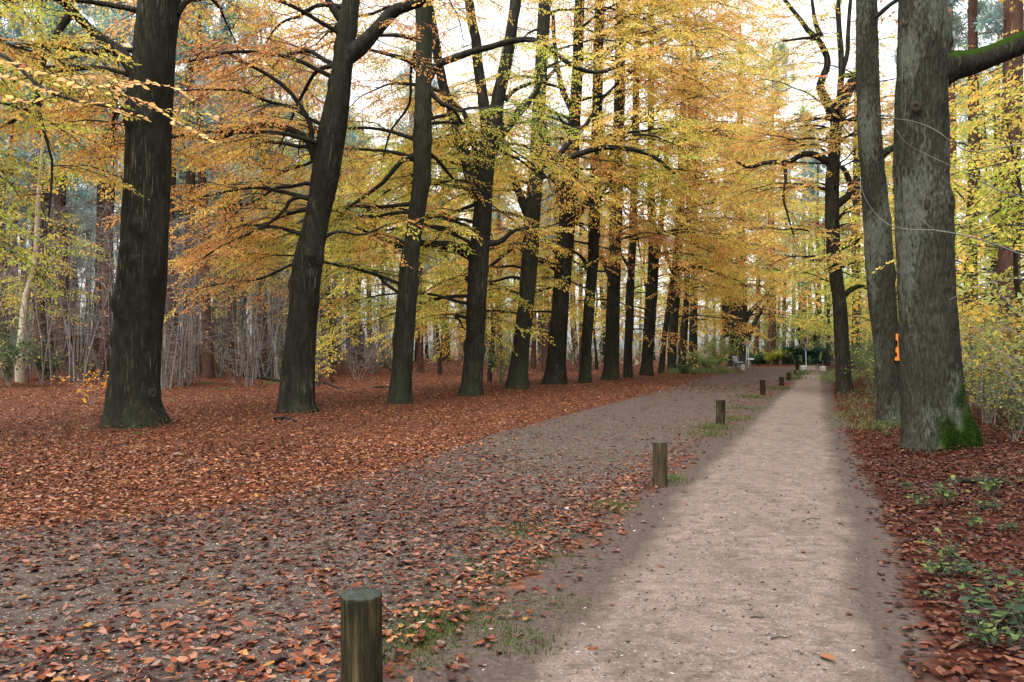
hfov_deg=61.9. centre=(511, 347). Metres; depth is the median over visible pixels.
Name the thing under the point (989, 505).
verge plant
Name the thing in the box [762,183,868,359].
broadleaf tree
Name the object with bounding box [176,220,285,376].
bare shrub
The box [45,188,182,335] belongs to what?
bare shrub
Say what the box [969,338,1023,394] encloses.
green shrub
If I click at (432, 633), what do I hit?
grass
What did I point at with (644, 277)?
broadleaf tree
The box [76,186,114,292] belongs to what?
pine tree
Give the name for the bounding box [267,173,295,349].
pine tree
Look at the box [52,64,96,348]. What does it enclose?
pine tree
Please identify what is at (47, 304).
bare shrub
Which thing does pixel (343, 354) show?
bare shrub
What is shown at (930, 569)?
verge plant
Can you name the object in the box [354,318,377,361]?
bare shrub
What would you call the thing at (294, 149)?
pine tree
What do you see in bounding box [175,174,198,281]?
pine tree
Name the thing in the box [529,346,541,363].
bare shrub
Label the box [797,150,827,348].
pine tree
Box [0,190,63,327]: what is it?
bare shrub
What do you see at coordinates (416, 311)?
pine tree
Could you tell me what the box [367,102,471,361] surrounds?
broadleaf tree
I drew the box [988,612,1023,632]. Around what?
verge plant
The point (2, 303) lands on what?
bare shrub
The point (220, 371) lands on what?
bare shrub
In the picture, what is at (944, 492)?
verge plant
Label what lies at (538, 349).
pine tree
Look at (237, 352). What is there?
bare shrub
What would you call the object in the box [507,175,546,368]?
pine tree
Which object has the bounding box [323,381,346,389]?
fallen branch
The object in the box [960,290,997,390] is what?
yellow bush
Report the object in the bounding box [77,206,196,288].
bare shrub
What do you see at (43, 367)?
bare shrub
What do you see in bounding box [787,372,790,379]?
timber bollard
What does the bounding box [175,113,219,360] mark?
pine tree
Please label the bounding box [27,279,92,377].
bare shrub
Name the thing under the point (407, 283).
beech tree
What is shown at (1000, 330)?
yellow bush
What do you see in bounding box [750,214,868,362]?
broadleaf tree
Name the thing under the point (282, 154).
pine tree
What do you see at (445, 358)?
pine tree
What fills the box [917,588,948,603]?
verge plant
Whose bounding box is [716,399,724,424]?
timber bollard
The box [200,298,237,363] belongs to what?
bare shrub
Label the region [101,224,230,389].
bare shrub
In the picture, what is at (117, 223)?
pine tree
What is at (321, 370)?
bare shrub
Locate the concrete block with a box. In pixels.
[819,366,825,370]
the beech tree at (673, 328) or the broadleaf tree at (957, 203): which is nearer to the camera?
the broadleaf tree at (957, 203)
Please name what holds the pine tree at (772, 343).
on the ground at (464, 664)
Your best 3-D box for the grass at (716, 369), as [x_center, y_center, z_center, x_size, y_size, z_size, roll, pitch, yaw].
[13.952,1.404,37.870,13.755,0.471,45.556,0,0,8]
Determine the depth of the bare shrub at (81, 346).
40.06 m
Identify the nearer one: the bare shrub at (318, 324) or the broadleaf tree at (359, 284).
the bare shrub at (318, 324)
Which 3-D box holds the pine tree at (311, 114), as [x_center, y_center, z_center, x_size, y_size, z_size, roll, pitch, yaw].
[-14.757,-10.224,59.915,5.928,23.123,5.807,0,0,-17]
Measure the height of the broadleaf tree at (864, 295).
9.185 m
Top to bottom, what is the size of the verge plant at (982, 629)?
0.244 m
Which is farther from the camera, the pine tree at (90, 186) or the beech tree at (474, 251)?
the pine tree at (90, 186)
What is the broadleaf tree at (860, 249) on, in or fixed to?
on the ground at (464, 664)
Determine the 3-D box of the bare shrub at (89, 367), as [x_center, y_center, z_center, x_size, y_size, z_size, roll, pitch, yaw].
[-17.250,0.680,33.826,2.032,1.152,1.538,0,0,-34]
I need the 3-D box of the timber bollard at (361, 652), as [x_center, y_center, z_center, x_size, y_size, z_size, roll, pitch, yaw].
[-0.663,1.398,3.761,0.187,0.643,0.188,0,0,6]
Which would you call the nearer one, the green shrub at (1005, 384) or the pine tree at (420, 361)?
the green shrub at (1005, 384)
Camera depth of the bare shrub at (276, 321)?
39.92 m
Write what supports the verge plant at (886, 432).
on the ground at (464, 664)
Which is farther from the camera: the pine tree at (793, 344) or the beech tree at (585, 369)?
the pine tree at (793, 344)
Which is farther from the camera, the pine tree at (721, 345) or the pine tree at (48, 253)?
the pine tree at (721, 345)
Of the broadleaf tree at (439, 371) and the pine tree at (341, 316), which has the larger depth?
the pine tree at (341, 316)
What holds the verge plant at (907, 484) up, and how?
on the ground at (464, 664)
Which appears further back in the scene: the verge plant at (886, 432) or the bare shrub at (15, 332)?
the bare shrub at (15, 332)
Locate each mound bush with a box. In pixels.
[675,361,694,373]
[682,350,730,369]
[696,328,754,367]
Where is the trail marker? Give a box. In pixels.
[895,334,898,360]
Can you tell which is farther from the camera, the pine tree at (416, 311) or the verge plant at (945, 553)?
the pine tree at (416, 311)
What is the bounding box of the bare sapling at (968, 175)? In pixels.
[860,113,1023,299]
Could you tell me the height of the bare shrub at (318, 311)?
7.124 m
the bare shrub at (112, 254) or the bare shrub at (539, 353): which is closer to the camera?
the bare shrub at (112, 254)
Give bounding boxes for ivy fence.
[782,345,830,364]
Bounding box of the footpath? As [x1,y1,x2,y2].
[504,365,903,681]
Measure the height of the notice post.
0.965 m
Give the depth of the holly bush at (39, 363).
32.80 m
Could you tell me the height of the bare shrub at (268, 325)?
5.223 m
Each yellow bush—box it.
[818,321,873,370]
[831,302,872,343]
[957,281,1023,405]
[958,273,1023,387]
[959,301,1023,424]
[959,311,1015,358]
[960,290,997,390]
[960,322,1023,409]
[961,300,1016,406]
[961,311,1023,413]
[981,275,1023,362]
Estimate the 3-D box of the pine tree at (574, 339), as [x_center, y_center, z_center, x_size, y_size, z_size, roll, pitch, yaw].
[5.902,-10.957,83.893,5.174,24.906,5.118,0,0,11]
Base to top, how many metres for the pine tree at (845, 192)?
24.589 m
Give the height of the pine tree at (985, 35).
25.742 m
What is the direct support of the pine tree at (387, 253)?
on the ground at (464, 664)
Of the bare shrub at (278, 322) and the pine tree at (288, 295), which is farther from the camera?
the pine tree at (288, 295)
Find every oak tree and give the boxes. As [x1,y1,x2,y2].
[705,0,977,393]
[754,18,988,370]
[768,0,1023,424]
[893,0,1023,452]
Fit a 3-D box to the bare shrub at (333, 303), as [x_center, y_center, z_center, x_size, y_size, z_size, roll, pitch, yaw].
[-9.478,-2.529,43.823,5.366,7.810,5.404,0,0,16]
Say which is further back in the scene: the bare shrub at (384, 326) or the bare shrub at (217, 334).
the bare shrub at (384, 326)
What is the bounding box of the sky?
[0,0,1023,349]
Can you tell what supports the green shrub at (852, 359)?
on the ground at (464, 664)
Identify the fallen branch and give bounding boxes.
[243,374,279,381]
[273,416,296,421]
[316,363,333,385]
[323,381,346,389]
[360,360,391,370]
[429,572,451,575]
[568,341,578,371]
[957,477,1016,488]
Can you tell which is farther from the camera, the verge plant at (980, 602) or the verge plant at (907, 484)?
the verge plant at (907, 484)
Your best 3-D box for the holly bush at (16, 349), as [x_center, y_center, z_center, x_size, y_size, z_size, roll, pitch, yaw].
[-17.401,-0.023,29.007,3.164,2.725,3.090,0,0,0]
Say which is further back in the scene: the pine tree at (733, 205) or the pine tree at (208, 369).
the pine tree at (733, 205)
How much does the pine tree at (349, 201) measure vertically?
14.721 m
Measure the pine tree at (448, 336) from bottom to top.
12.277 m
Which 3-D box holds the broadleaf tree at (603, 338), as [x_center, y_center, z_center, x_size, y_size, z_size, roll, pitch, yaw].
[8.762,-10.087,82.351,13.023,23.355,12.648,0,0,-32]
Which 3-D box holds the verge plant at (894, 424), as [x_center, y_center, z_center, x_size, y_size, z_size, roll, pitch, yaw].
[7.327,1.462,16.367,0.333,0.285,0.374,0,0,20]
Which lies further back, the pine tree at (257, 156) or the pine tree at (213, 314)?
the pine tree at (213, 314)
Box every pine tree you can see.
[0,1,100,373]
[0,2,33,352]
[0,2,82,371]
[0,78,9,301]
[0,109,31,234]
[1,1,96,365]
[4,122,29,357]
[5,173,26,266]
[6,1,112,371]
[17,110,73,366]
[20,196,94,360]
[23,0,136,377]
[50,181,96,320]
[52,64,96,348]
[54,0,133,371]
[70,61,123,318]
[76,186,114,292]
[77,166,96,357]
[77,178,95,337]
[80,42,131,242]
[113,211,118,270]
[165,13,218,375]
[172,0,262,377]
[174,0,256,370]
[174,98,224,301]
[174,143,199,358]
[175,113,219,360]
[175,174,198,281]
[176,0,293,369]
[195,106,236,234]
[197,119,221,350]
[198,184,226,353]
[204,121,242,344]
[208,58,257,365]
[208,119,257,315]
[211,0,302,375]
[212,191,225,362]
[221,118,297,361]
[222,151,292,363]
[235,162,255,354]
[243,43,306,363]
[259,31,307,357]
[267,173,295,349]
[275,42,334,262]
[278,186,334,289]
[287,169,338,285]
[294,58,326,359]
[300,79,372,364]
[307,170,348,360]
[328,140,380,364]
[330,280,353,356]
[332,111,378,361]
[345,118,378,360]
[358,136,388,352]
[363,174,395,307]
[376,45,432,305]
[389,118,444,371]
[389,200,441,361]
[422,78,472,360]
[423,204,453,358]
[426,183,457,321]
[434,222,461,360]
[451,177,465,356]
[465,197,501,357]
[488,164,518,376]
[491,116,516,365]
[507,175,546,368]
[515,124,562,371]
[526,174,551,361]
[541,109,587,250]
[560,113,586,359]
[573,148,602,366]
[584,199,634,288]
[622,227,659,355]
[661,187,685,354]
[701,212,715,353]
[702,142,735,361]
[722,131,766,326]
[746,37,812,363]
[746,169,790,353]
[760,184,812,354]
[761,172,779,350]
[776,104,824,347]
[780,189,809,346]
[788,164,824,348]
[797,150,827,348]
[814,152,860,232]
[840,189,863,330]
[845,121,890,352]
[862,168,894,275]
[885,100,894,194]
[889,0,999,284]
[947,0,1002,385]
[956,86,992,199]
[957,0,1023,367]
[972,0,1023,402]
[974,2,1023,31]
[979,154,1023,273]
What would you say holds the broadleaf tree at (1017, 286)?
on the ground at (464, 664)
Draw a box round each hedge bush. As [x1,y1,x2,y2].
[749,352,767,364]
[753,349,781,364]
[769,348,790,364]
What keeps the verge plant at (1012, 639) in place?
on the ground at (464, 664)
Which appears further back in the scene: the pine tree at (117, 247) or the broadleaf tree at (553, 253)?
the pine tree at (117, 247)
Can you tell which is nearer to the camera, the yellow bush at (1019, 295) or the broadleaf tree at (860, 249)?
the yellow bush at (1019, 295)
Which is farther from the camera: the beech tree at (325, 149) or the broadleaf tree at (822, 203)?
the broadleaf tree at (822, 203)
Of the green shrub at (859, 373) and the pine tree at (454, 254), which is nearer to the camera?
the green shrub at (859, 373)
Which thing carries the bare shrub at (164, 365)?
on the ground at (464, 664)
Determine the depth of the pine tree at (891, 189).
86.06 m
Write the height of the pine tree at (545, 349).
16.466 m
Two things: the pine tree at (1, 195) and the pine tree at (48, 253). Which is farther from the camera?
the pine tree at (48, 253)
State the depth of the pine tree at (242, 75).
49.79 m
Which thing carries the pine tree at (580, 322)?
on the ground at (464, 664)
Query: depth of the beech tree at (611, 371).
41.95 m
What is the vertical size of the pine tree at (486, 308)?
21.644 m
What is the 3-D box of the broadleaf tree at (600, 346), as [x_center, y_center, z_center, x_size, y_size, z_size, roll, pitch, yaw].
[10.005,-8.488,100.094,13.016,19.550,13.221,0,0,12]
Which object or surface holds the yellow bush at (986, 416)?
on the ground at (464, 664)
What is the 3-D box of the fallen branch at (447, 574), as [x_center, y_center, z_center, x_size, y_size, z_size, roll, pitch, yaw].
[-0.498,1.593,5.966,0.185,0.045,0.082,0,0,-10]
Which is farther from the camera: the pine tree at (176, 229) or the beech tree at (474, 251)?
the pine tree at (176, 229)
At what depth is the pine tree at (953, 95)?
45.84 m
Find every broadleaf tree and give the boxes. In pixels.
[0,208,102,329]
[177,133,340,367]
[211,223,344,332]
[228,151,392,373]
[318,101,433,363]
[324,223,439,365]
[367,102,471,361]
[371,222,514,373]
[376,224,454,358]
[416,197,581,381]
[426,78,553,366]
[485,196,605,354]
[486,273,551,329]
[492,113,608,332]
[549,233,662,369]
[568,194,641,356]
[570,194,718,341]
[572,122,666,361]
[599,190,706,359]
[624,248,735,365]
[658,219,767,357]
[708,219,791,338]
[748,208,823,346]
[749,197,850,347]
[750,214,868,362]
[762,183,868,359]
[769,208,867,365]
[778,158,886,342]
[793,121,958,349]
[795,211,897,378]
[812,146,984,335]
[815,154,963,341]
[822,171,998,334]
[836,107,1023,395]
[843,137,985,330]
[854,113,1023,337]
[872,59,1023,347]
[887,85,1023,354]
[891,30,1023,313]
[895,105,1023,406]
[949,80,1023,349]
[953,64,1023,323]
[956,93,1023,293]
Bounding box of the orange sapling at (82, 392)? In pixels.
[50,369,107,404]
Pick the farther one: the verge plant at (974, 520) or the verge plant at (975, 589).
the verge plant at (974, 520)
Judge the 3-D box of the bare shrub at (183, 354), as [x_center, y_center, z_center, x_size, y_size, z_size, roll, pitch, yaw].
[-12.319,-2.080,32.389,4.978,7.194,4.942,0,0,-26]
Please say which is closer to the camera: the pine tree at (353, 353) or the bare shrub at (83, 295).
the bare shrub at (83, 295)
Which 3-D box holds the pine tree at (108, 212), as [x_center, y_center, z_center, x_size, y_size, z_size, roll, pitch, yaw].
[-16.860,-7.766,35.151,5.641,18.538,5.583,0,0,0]
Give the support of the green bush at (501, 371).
on the ground at (464, 664)
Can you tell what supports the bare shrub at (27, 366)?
on the ground at (464, 664)
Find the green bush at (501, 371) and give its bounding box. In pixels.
[484,326,513,385]
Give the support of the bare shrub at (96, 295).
on the ground at (464, 664)
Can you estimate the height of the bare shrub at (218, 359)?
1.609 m
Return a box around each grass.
[382,368,817,681]
[657,365,900,431]
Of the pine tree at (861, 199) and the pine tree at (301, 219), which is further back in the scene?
the pine tree at (861, 199)
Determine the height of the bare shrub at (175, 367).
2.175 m
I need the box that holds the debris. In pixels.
[47,401,884,681]
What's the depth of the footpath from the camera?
5.73 m
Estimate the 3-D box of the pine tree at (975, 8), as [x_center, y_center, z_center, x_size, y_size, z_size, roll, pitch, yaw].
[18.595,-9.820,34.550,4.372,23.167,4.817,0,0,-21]
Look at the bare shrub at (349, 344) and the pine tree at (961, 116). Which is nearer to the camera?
the bare shrub at (349, 344)
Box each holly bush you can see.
[0,307,53,385]
[26,348,66,378]
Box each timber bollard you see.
[340,588,382,681]
[652,441,667,487]
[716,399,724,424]
[760,380,765,395]
[779,377,783,385]
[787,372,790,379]
[795,359,797,369]
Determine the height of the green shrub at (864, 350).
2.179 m
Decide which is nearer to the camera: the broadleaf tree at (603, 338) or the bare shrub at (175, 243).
the bare shrub at (175, 243)
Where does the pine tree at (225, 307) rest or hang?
on the ground at (464, 664)
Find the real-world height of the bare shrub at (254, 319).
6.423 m
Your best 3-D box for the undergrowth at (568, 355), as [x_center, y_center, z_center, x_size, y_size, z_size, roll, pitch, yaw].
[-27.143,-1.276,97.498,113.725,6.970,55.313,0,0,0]
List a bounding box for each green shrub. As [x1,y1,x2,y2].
[817,337,849,363]
[818,337,874,384]
[820,336,863,358]
[834,328,873,377]
[845,343,876,396]
[850,331,874,369]
[961,329,1023,421]
[962,349,1023,417]
[963,344,1013,398]
[966,367,1023,440]
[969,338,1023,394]
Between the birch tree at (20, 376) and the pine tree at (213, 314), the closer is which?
the birch tree at (20, 376)
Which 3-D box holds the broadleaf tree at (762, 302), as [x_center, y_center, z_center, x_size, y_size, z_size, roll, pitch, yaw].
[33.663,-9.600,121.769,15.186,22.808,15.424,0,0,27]
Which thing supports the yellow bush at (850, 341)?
on the ground at (464, 664)
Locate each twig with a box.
[533,568,563,570]
[771,636,791,638]
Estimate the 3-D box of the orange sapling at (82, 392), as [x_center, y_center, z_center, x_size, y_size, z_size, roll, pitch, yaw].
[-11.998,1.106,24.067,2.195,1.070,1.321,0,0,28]
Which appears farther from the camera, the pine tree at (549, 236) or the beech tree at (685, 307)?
the beech tree at (685, 307)
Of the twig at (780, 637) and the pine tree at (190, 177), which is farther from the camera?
the pine tree at (190, 177)
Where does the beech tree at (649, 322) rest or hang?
on the ground at (464, 664)
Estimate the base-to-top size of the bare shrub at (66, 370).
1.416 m
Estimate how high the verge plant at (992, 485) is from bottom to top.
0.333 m
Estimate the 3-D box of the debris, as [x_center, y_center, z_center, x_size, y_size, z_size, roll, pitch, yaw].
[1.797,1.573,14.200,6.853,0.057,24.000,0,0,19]
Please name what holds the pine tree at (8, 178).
on the ground at (464, 664)
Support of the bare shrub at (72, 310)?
on the ground at (464, 664)
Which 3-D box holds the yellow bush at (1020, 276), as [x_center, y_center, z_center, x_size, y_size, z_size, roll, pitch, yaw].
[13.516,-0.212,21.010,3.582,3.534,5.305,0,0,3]
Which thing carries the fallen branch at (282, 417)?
on the ground at (464, 664)
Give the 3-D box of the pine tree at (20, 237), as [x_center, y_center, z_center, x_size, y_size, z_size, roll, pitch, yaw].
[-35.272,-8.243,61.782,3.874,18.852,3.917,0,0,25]
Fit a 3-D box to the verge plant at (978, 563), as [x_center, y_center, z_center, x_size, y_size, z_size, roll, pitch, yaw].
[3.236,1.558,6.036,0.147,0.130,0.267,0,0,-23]
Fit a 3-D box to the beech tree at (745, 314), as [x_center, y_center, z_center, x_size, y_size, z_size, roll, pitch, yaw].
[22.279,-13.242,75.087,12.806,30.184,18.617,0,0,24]
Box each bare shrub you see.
[0,171,120,382]
[0,176,117,385]
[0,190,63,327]
[0,192,47,330]
[0,204,99,379]
[0,224,36,340]
[0,338,50,379]
[2,161,120,371]
[2,173,118,370]
[4,182,93,368]
[9,237,86,343]
[9,284,47,367]
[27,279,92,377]
[40,187,193,354]
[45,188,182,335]
[46,345,95,377]
[51,262,112,381]
[52,270,94,348]
[55,351,102,377]
[67,205,205,337]
[69,263,94,340]
[70,270,92,357]
[72,327,93,370]
[73,192,119,319]
[75,266,115,340]
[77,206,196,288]
[90,205,213,324]
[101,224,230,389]
[161,325,198,387]
[161,333,204,385]
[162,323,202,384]
[162,350,195,383]
[163,196,241,386]
[164,214,258,377]
[164,254,220,363]
[167,206,240,383]
[168,233,235,372]
[169,240,254,376]
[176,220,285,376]
[193,322,260,384]
[196,341,234,370]
[199,258,226,359]
[200,298,226,363]
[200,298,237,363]
[201,342,227,364]
[210,225,323,374]
[211,267,252,365]
[213,281,277,386]
[214,221,291,377]
[219,246,287,378]
[223,341,282,375]
[226,248,324,378]
[231,264,288,373]
[234,271,287,374]
[236,223,288,371]
[237,265,283,365]
[244,258,291,362]
[274,344,342,377]
[275,211,361,379]
[279,230,378,373]
[279,251,335,343]
[315,345,336,379]
[315,353,341,382]
[319,275,368,367]
[321,293,352,363]
[322,324,365,368]
[330,261,378,370]
[336,325,374,372]
[341,269,397,372]
[342,330,390,379]
[344,268,390,369]
[349,259,395,361]
[353,330,388,373]
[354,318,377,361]
[355,339,387,361]
[360,271,397,365]
[367,266,396,361]
[373,346,391,367]
[416,258,455,365]
[426,334,440,358]
[458,298,465,359]
[495,339,511,362]
[503,304,514,369]
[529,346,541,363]
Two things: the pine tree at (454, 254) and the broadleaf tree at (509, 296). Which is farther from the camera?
the pine tree at (454, 254)
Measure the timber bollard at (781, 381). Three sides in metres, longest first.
0.495 x 0.203 x 0.202 m
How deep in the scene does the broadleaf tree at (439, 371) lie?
48.02 m
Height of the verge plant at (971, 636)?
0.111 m
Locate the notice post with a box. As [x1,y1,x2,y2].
[745,358,753,369]
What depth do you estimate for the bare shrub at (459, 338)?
77.75 m
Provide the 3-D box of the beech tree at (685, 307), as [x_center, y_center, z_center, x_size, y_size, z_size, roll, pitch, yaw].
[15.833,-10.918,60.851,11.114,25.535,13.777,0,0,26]
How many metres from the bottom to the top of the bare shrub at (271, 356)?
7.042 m
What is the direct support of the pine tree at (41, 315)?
on the ground at (464, 664)
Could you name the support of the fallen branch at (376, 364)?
on the ground at (464, 664)
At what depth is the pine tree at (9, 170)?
70.09 m
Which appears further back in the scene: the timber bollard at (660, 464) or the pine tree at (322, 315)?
the pine tree at (322, 315)
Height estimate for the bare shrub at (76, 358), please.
9.650 m
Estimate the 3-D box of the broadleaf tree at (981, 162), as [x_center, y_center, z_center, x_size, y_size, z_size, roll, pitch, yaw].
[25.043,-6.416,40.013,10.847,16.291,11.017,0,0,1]
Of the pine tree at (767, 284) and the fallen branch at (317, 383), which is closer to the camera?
the fallen branch at (317, 383)
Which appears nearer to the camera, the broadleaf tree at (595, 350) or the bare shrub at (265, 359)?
the bare shrub at (265, 359)
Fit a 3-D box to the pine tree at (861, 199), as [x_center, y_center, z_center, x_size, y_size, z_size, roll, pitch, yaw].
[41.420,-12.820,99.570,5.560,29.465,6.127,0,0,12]
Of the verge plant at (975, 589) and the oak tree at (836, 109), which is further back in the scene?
the oak tree at (836, 109)
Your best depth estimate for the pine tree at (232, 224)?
45.74 m
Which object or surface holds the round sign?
on the ground at (464, 664)
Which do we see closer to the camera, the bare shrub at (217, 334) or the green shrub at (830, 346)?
the bare shrub at (217, 334)
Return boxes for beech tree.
[0,0,218,304]
[0,0,380,428]
[45,0,488,412]
[168,0,671,403]
[283,0,623,396]
[365,0,713,388]
[427,0,734,383]
[489,0,810,382]
[505,0,780,379]
[568,0,779,377]
[574,0,803,375]
[636,0,826,371]
[638,0,818,368]
[641,0,802,368]
[643,61,802,373]
[688,5,832,365]
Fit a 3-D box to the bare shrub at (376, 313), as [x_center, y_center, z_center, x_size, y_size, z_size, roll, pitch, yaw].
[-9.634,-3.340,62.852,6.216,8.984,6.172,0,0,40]
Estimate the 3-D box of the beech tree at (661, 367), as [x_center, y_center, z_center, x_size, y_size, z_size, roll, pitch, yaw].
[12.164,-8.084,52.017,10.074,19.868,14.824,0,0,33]
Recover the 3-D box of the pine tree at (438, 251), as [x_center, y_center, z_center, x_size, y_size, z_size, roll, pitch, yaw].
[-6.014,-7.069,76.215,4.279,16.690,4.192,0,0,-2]
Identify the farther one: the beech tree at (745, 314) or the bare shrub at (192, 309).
the beech tree at (745, 314)
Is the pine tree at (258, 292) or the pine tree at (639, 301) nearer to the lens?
the pine tree at (258, 292)
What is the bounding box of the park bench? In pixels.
[732,356,742,367]
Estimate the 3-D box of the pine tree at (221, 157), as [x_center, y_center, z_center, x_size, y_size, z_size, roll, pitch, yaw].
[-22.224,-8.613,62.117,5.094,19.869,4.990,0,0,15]
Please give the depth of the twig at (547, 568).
6.03 m
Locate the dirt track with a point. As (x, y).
(654, 413)
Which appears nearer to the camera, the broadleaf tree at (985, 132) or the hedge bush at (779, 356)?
the broadleaf tree at (985, 132)
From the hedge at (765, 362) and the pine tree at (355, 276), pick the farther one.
the hedge at (765, 362)
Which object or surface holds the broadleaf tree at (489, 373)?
on the ground at (464, 664)
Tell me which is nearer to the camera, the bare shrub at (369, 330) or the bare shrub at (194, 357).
the bare shrub at (194, 357)
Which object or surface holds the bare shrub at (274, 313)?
on the ground at (464, 664)
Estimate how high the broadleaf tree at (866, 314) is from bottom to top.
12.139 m
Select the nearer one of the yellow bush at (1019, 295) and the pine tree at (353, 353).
the yellow bush at (1019, 295)
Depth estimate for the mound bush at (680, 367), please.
52.83 m
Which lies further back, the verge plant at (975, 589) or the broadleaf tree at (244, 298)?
the broadleaf tree at (244, 298)
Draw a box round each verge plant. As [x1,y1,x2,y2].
[868,421,884,430]
[882,427,894,437]
[887,479,912,489]
[888,417,899,429]
[905,484,940,509]
[913,528,984,567]
[914,544,957,580]
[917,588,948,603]
[932,475,970,506]
[943,561,977,578]
[946,578,1003,603]
[948,601,1023,650]
[954,581,985,594]
[955,559,989,570]
[959,593,1023,633]
[960,506,983,529]
[963,624,988,648]
[964,598,1023,631]
[969,497,1003,512]
[969,566,1022,588]
[972,467,1011,496]
[980,501,1001,510]
[984,563,1023,624]
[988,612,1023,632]
[995,623,1023,654]
[998,521,1020,533]
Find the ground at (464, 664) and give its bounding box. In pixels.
[0,350,1023,681]
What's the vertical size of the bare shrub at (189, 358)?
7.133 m
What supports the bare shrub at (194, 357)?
on the ground at (464, 664)
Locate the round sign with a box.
[744,339,749,367]
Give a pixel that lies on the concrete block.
(821, 368)
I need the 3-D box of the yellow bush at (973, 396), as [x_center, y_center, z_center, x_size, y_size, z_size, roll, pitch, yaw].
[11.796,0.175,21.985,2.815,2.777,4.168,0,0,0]
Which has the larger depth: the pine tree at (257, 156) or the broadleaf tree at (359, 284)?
the broadleaf tree at (359, 284)
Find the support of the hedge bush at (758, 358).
on the ground at (464, 664)
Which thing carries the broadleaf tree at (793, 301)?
on the ground at (464, 664)
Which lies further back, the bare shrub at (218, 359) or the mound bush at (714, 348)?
the mound bush at (714, 348)
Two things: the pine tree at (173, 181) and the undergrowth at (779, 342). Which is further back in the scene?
the undergrowth at (779, 342)
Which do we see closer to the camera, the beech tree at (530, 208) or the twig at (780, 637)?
the twig at (780, 637)
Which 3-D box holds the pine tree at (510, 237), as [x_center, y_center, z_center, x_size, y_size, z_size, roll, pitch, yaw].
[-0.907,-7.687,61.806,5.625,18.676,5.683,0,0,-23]
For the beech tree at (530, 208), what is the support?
on the ground at (464, 664)
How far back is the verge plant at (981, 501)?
8.23 m
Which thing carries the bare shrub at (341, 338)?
on the ground at (464, 664)
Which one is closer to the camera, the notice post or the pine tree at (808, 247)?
the notice post
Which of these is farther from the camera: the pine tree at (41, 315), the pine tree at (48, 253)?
the pine tree at (48, 253)
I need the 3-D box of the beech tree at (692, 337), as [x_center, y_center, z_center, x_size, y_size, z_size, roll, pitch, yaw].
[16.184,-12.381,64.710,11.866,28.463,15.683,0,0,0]
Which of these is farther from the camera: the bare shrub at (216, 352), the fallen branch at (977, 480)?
the bare shrub at (216, 352)
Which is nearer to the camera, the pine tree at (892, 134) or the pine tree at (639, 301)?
the pine tree at (892, 134)
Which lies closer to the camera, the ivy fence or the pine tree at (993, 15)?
the pine tree at (993, 15)
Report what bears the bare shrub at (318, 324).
on the ground at (464, 664)
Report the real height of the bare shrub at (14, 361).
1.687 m
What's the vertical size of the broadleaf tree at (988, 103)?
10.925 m
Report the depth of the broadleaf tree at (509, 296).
78.08 m
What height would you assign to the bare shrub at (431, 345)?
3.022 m
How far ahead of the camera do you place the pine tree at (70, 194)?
44.14 m
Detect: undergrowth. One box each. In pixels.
[19,302,719,366]
[718,299,980,364]
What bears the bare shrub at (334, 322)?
on the ground at (464, 664)
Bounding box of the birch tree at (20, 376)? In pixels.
[0,49,113,382]
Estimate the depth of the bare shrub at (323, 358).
38.00 m
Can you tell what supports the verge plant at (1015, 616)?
on the ground at (464, 664)
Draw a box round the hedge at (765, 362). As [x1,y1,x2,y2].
[747,351,778,363]
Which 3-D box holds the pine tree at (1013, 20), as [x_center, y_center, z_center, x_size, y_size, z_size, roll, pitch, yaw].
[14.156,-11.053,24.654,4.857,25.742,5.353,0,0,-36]
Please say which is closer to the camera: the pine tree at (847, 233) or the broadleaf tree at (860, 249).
the broadleaf tree at (860, 249)
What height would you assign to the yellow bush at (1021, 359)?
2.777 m
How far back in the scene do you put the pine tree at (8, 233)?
59.72 m
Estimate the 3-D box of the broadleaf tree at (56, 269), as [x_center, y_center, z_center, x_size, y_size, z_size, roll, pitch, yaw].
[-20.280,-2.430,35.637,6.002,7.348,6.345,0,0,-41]
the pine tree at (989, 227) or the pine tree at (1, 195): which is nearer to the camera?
the pine tree at (1, 195)
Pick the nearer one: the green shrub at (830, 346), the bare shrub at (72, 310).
the bare shrub at (72, 310)
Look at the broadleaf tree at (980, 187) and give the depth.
50.79 m
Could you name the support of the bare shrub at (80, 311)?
on the ground at (464, 664)
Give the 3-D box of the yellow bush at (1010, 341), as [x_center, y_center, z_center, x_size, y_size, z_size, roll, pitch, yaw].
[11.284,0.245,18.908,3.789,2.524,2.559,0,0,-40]
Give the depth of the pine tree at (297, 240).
45.30 m
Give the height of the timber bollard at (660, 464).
0.643 m
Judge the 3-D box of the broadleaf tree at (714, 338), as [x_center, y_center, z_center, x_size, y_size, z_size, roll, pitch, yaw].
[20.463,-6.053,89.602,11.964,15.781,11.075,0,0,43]
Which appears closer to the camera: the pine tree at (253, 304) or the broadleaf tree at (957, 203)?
the broadleaf tree at (957, 203)
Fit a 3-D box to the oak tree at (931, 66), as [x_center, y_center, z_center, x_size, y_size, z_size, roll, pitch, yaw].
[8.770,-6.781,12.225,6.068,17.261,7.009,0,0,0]
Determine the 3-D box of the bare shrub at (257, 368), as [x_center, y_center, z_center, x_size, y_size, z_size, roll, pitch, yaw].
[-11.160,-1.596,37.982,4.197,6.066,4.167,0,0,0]
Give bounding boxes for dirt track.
[0,367,818,681]
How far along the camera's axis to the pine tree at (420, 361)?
49.32 m
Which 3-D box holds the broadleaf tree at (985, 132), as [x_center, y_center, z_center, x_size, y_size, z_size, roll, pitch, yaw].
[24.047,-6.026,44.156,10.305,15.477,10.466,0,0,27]

